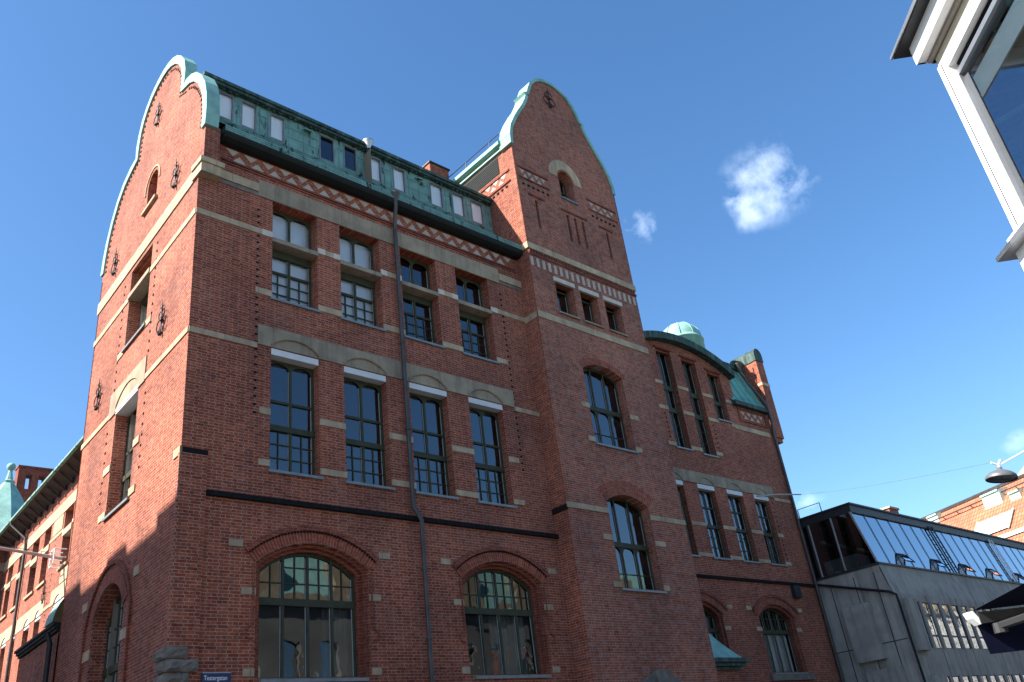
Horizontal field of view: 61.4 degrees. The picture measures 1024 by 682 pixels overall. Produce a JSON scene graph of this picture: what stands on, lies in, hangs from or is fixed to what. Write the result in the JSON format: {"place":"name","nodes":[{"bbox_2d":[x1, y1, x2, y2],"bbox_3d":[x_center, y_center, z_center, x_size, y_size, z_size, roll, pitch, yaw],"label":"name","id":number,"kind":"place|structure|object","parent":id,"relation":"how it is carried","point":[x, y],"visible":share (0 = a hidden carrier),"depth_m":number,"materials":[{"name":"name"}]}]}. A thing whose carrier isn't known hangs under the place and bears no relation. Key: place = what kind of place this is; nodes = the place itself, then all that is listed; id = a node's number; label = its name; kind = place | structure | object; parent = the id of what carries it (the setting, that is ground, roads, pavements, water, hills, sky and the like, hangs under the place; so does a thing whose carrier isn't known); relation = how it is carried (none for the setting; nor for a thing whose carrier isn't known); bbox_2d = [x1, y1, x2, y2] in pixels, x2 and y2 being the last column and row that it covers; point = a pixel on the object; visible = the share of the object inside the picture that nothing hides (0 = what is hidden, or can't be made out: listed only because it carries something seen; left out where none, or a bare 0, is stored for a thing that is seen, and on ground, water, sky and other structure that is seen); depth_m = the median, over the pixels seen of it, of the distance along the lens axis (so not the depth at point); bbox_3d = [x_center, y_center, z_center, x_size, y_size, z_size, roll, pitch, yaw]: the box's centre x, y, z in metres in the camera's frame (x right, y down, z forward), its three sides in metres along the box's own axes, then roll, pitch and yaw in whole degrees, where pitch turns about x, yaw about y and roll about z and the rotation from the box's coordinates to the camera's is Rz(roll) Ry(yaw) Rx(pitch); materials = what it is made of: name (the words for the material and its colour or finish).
{"place":"outdoors","nodes":[
{"label":"outdoors","id":0,"kind":"place"},
{"bbox_2d":[0,0,1023,517],"label":"sky","id":1,"kind":"structure","parent":0,"point":[793,191],"materials":[{"name":"blue"}]},
{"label":"pavement","id":2,"kind":"structure","parent":0,"visible":0},
{"bbox_2d":[54,55,844,681],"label":"brick building","id":3,"kind":"structure","parent":2,"relation":"on","point":[362,411],"depth_m":26.03,"materials":[{"name":"brick"}]},
{"bbox_2d":[102,592,122,681],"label":"window","id":4,"kind":"structure","parent":3,"relation":"in","point":[113,670],"depth_m":21.80,"materials":[{"name":"paint"}]},
{"bbox_2d":[101,385,138,521],"bbox_3d":[-10.491,3.080,23.677,0.539,3.330,2.000,16,-36,-37],"label":"window","id":5,"kind":"structure","parent":3,"relation":"in","point":[130,405],"depth_m":24.26,"materials":[{"name":"paint"}]},
{"bbox_2d":[121,266,150,352],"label":"window","id":6,"kind":"structure","parent":3,"relation":"in","point":[140,292],"depth_m":26.06,"materials":[{"name":"paint"}]},
{"bbox_2d":[201,672,230,681],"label":"street sign","id":7,"kind":"object","parent":3,"relation":"attached to","point":[215,676],"visible":1,"depth_m":18.28,"materials":[{"name":"blue metal"}]},
{"bbox_2d":[219,90,233,121],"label":"attic window","id":8,"kind":"structure","parent":3,"relation":"in","point":[226,103],"depth_m":27.03,"materials":[{"name":"glass"}]},
{"bbox_2d":[240,100,256,131],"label":"attic window","id":9,"kind":"structure","parent":3,"relation":"in","point":[248,113],"depth_m":27.48,"materials":[{"name":"glass"}]},
{"bbox_2d":[270,112,284,142],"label":"attic window","id":10,"kind":"structure","parent":3,"relation":"in","point":[277,126],"depth_m":28.12,"materials":[{"name":"glass"}]},
{"bbox_2d":[270,210,320,312],"bbox_3d":[-6.359,-2.337,24.910,1.560,3.350,0.552,17,-37,-39],"label":"window","id":11,"kind":"structure","parent":3,"relation":"in","point":[292,254],"depth_m":25.04,"materials":[{"name":"glass"}]},
{"bbox_2d":[267,348,323,479],"bbox_3d":[-5.737,1.934,22.583,1.540,3.465,0.400,17,-37,-39],"label":"window","id":12,"kind":"structure","parent":3,"relation":"in","point":[292,441],"depth_m":22.75,"materials":[{"name":"glass"}]},
{"bbox_2d":[257,553,368,681],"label":"window","id":13,"kind":"structure","parent":3,"relation":"in","point":[307,629],"depth_m":20.65,"materials":[{"name":"glass"}]},
{"bbox_2d":[319,133,334,163],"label":"attic window","id":14,"kind":"structure","parent":3,"relation":"in","point":[326,144],"depth_m":29.21,"materials":[{"name":"glass"}]},
{"bbox_2d":[343,144,357,172],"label":"attic window","id":15,"kind":"structure","parent":3,"relation":"in","point":[349,153],"depth_m":29.78,"materials":[{"name":"glass"}]},
{"bbox_2d":[339,234,386,331],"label":"window","id":16,"kind":"structure","parent":3,"relation":"in","point":[358,276],"depth_m":26.45,"materials":[{"name":"glass"}]},
{"bbox_2d":[344,366,394,489],"bbox_3d":[-4.089,2.449,23.979,1.540,3.465,0.400,17,-37,-39],"label":"window","id":17,"kind":"structure","parent":3,"relation":"in","point":[365,455],"depth_m":24.17,"materials":[{"name":"glass"}]},
{"bbox_2d":[371,156,381,182],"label":"attic window","id":18,"kind":"structure","parent":3,"relation":"in","point":[376,165],"depth_m":30.54,"materials":[{"name":"glass"}]},
{"bbox_2d":[392,165,406,193],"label":"attic window","id":19,"kind":"structure","parent":3,"relation":"in","point":[399,174],"depth_m":31.14,"materials":[{"name":"glass"}]},
{"bbox_2d":[400,256,445,348],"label":"window","id":20,"kind":"structure","parent":3,"relation":"in","point":[418,297],"depth_m":27.84,"materials":[{"name":"glass"}]},
{"bbox_2d":[409,382,458,499],"bbox_3d":[-2.427,2.969,25.387,1.540,3.465,0.400,17,-37,-39],"label":"window","id":21,"kind":"structure","parent":3,"relation":"in","point":[428,434],"depth_m":25.59,"materials":[{"name":"glass"}]},
{"bbox_2d":[429,181,444,209],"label":"attic window","id":22,"kind":"structure","parent":3,"relation":"in","point":[435,195],"depth_m":32.21,"materials":[{"name":"glass"}]},
{"bbox_2d":[451,191,465,217],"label":"attic window","id":23,"kind":"structure","parent":3,"relation":"in","point":[457,201],"depth_m":32.86,"materials":[{"name":"glass"}]},
{"bbox_2d":[455,275,499,364],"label":"window","id":24,"kind":"structure","parent":3,"relation":"in","point":[472,313],"depth_m":29.28,"materials":[{"name":"glass"}]},
{"bbox_2d":[470,199,484,225],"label":"attic window","id":25,"kind":"structure","parent":3,"relation":"in","point":[476,210],"depth_m":33.46,"materials":[{"name":"glass"}]},
{"bbox_2d":[468,397,517,508],"bbox_3d":[-0.735,3.499,26.820,1.540,3.465,0.400,17,-37,-39],"label":"window","id":26,"kind":"structure","parent":3,"relation":"in","point":[490,475],"depth_m":27.04,"materials":[{"name":"glass"}]},
{"bbox_2d":[463,570,551,678],"bbox_3d":[-0.351,8.031,24.519,2.780,3.060,0.813,17,-37,-39],"label":"window","id":27,"kind":"structure","parent":3,"relation":"in","point":[507,634],"depth_m":24.77,"materials":[{"name":"paint"}]},
{"bbox_2d":[553,276,580,319],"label":"window","id":28,"kind":"structure","parent":3,"relation":"in","point":[562,298],"depth_m":32.18,"materials":[{"name":"paint"}]},
{"bbox_2d":[559,179,578,205],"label":"window","id":29,"kind":"structure","parent":3,"relation":"in","point":[563,192],"depth_m":35.74,"materials":[{"name":"paint"}]},
{"bbox_2d":[578,286,604,328],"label":"window","id":30,"kind":"structure","parent":3,"relation":"in","point":[587,309],"depth_m":33.03,"materials":[{"name":"paint"}]},
{"bbox_2d":[583,369,638,453],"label":"window","id":31,"kind":"structure","parent":3,"relation":"in","point":[605,410],"depth_m":31.15,"materials":[{"name":"glass"}]},
{"bbox_2d":[602,296,628,336],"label":"window","id":32,"kind":"structure","parent":3,"relation":"in","point":[610,315],"depth_m":33.89,"materials":[{"name":"paint"}]},
{"bbox_2d":[607,498,667,593],"bbox_3d":[3.959,6.738,28.624,2.220,3.240,0.480,17,-37,-39],"label":"window","id":33,"kind":"structure","parent":3,"relation":"in","point":[631,548],"depth_m":28.86,"materials":[{"name":"glass"}]},
{"bbox_2d":[656,353,693,450],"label":"window","id":34,"kind":"structure","parent":3,"relation":"in","point":[662,361],"depth_m":39.88,"materials":[{"name":"glass"}]},
{"bbox_2d":[675,479,700,556],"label":"window","id":35,"kind":"structure","parent":3,"relation":"in","point":[679,483],"depth_m":36.74,"materials":[{"name":"paint"}]},
{"bbox_2d":[682,362,719,457],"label":"window","id":36,"kind":"structure","parent":3,"relation":"in","point":[688,373],"depth_m":40.96,"materials":[{"name":"glass"}]},
{"bbox_2d":[703,608,718,640],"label":"window","id":37,"kind":"structure","parent":3,"relation":"in","point":[711,630],"depth_m":34.95,"materials":[{"name":"glass"}]},
{"bbox_2d":[697,484,732,560],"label":"window","id":38,"kind":"structure","parent":3,"relation":"in","point":[713,528],"depth_m":37.82,"materials":[{"name":"glass"}]},
{"bbox_2d":[707,375,732,423],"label":"window","id":39,"kind":"structure","parent":3,"relation":"in","point":[712,381],"depth_m":42.55,"materials":[{"name":"glass"}]},
{"bbox_2d":[726,489,761,563],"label":"window","id":40,"kind":"structure","parent":3,"relation":"in","point":[733,496],"depth_m":39.11,"materials":[{"name":"glass"}]},
{"bbox_2d":[753,494,787,565],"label":"window","id":41,"kind":"structure","parent":3,"relation":"in","point":[769,537],"depth_m":40.40,"materials":[{"name":"glass"}]},
{"bbox_2d":[759,609,807,673],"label":"window","id":42,"kind":"structure","parent":3,"relation":"in","point":[776,645],"depth_m":37.40,"materials":[{"name":"glass"}]},
{"bbox_2d":[757,451,1023,496],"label":"span wire","id":43,"kind":"object","parent":3,"relation":"attached to","point":[889,482],"visible":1,"depth_m":23.22,"materials":[{"name":"metal"}]},
{"bbox_2d":[985,459,1017,482],"bbox_3d":[10.005,2.667,17.742,0.604,0.469,0.601,17,-37,-39],"label":"street lamp","id":44,"kind":"object","parent":43,"relation":"hanging from","point":[999,475],"visible":1,"depth_m":17.59,"materials":[{"name":"metal"}]},
{"bbox_2d":[797,502,1023,681],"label":"concrete building","id":45,"kind":"structure","parent":2,"relation":"on","point":[901,594],"depth_m":40.29,"materials":[{"name":"concrete"}]},
{"bbox_2d":[917,602,932,647],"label":"window","id":46,"kind":"structure","parent":45,"relation":"in","point":[917,602],"depth_m":38.77,"materials":[{"name":"metal"}]},
{"bbox_2d":[922,602,942,647],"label":"window","id":47,"kind":"structure","parent":45,"relation":"in","point":[925,606],"depth_m":39.24,"materials":[{"name":"glass"}]},
{"bbox_2d":[932,603,952,648],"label":"window","id":48,"kind":"structure","parent":45,"relation":"in","point":[936,608],"depth_m":39.92,"materials":[{"name":"glass"}]},
{"bbox_2d":[942,604,961,648],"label":"window","id":49,"kind":"structure","parent":45,"relation":"in","point":[945,607],"depth_m":40.59,"materials":[{"name":"glass"}]},
{"bbox_2d":[952,676,959,681],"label":"window","id":50,"kind":"structure","parent":45,"relation":"in","point":[956,678],"depth_m":38.60,"materials":[{"name":"glass"}]},
{"bbox_2d":[951,605,971,648],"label":"window","id":51,"kind":"structure","parent":45,"relation":"in","point":[955,610],"depth_m":41.26,"materials":[{"name":"glass"}]},
{"bbox_2d":[962,676,969,681],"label":"window","id":52,"kind":"structure","parent":45,"relation":"in","point":[966,679],"depth_m":39.25,"materials":[{"name":"glass"}]},
{"bbox_2d":[960,606,979,648],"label":"window","id":53,"kind":"structure","parent":45,"relation":"in","point":[974,639],"depth_m":41.83,"materials":[{"name":"glass"}]},
{"bbox_2d":[972,675,978,681],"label":"window","id":54,"kind":"structure","parent":45,"relation":"in","point":[975,678],"depth_m":39.92,"materials":[{"name":"glass"}]},
{"bbox_2d":[969,607,987,648],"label":"window","id":55,"kind":"structure","parent":45,"relation":"in","point":[971,608],"depth_m":42.34,"materials":[{"name":"glass"}]},
{"bbox_2d":[981,675,988,681],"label":"window","id":56,"kind":"structure","parent":45,"relation":"in","point":[984,676],"depth_m":40.60,"materials":[{"name":"glass"}]},
{"bbox_2d":[990,675,996,681],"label":"window","id":57,"kind":"structure","parent":45,"relation":"in","point":[993,677],"depth_m":41.24,"materials":[{"name":"glass"}]},
{"bbox_2d":[998,675,1005,681],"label":"window","id":58,"kind":"structure","parent":45,"relation":"in","point":[1002,679],"depth_m":41.88,"materials":[{"name":"metal"}]},
{"bbox_2d":[1007,674,1013,681],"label":"window","id":59,"kind":"structure","parent":45,"relation":"in","point":[1009,679],"depth_m":42.55,"materials":[{"name":"glass"}]},
{"bbox_2d":[1015,674,1021,681],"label":"window","id":60,"kind":"structure","parent":45,"relation":"in","point":[1018,678],"depth_m":43.20,"materials":[{"name":"glass"}]},
{"bbox_2d":[920,467,1023,541],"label":"tiled roof building","id":61,"kind":"structure","parent":2,"relation":"on","point":[997,510],"depth_m":66.04,"materials":[{"name":"tile"}]},
{"label":"road","id":62,"kind":"structure","parent":0,"visible":0},
{"bbox_2d":[890,0,1023,269],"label":"bay window building","id":63,"kind":"structure","parent":62,"relation":"on","point":[973,50],"depth_m":6.03,"materials":[{"name":"white paint"}]},
{"bbox_2d":[963,584,1023,653],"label":"awning","id":64,"kind":"object","parent":63,"relation":"attached to","point":[1001,630],"visible":1,"depth_m":6.35,"materials":[{"name":"blue fabric"}]},
{"label":"ground","id":65,"kind":"structure","parent":0,"visible":0},
{"bbox_2d":[14,598,63,681],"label":"brick annex","id":66,"kind":"object","parent":65,"relation":"on","point":[37,654],"visible":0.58,"depth_m":25.33,"materials":[{"name":"brick"}]},
{"bbox_2d":[0,435,83,681],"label":"long brick building","id":67,"kind":"structure","parent":65,"relation":"on","point":[40,518],"depth_m":47.70,"materials":[{"name":"brick"}]},
{"bbox_2d":[5,581,10,590],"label":"window","id":68,"kind":"structure","parent":67,"relation":"in","point":[7,588],"depth_m":51.49,"materials":[{"name":"paint"}]},
{"bbox_2d":[24,620,28,630],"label":"window","id":69,"kind":"structure","parent":67,"relation":"in","point":[26,628],"depth_m":46.21,"materials":[{"name":"paint"}]},
{"bbox_2d":[0,546,66,568],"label":"flagpole","id":70,"kind":"object","parent":67,"relation":"attached to","point":[50,556],"visible":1,"depth_m":42.52,"materials":[{"name":"metal"}]},
{"bbox_2d":[29,556,37,567],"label":"window","id":71,"kind":"structure","parent":67,"relation":"in","point":[33,563],"depth_m":47.93,"materials":[{"name":"paint"}]},
{"bbox_2d":[35,611,39,621],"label":"window","id":72,"kind":"structure","parent":67,"relation":"in","point":[37,619],"depth_m":44.80,"materials":[{"name":"paint"}]},
{"bbox_2d":[42,544,49,553],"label":"window","id":73,"kind":"structure","parent":67,"relation":"in","point":[46,549],"depth_m":46.26,"materials":[{"name":"paint"}]},
{"bbox_2d":[54,595,60,606],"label":"window","id":74,"kind":"structure","parent":67,"relation":"in","point":[58,597],"depth_m":42.57,"materials":[{"name":"paint"}]},
{"bbox_2d":[62,522,71,562],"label":"window","id":75,"kind":"structure","parent":67,"relation":"in","point":[66,532],"depth_m":43.90,"materials":[{"name":"paint"}]}
]}

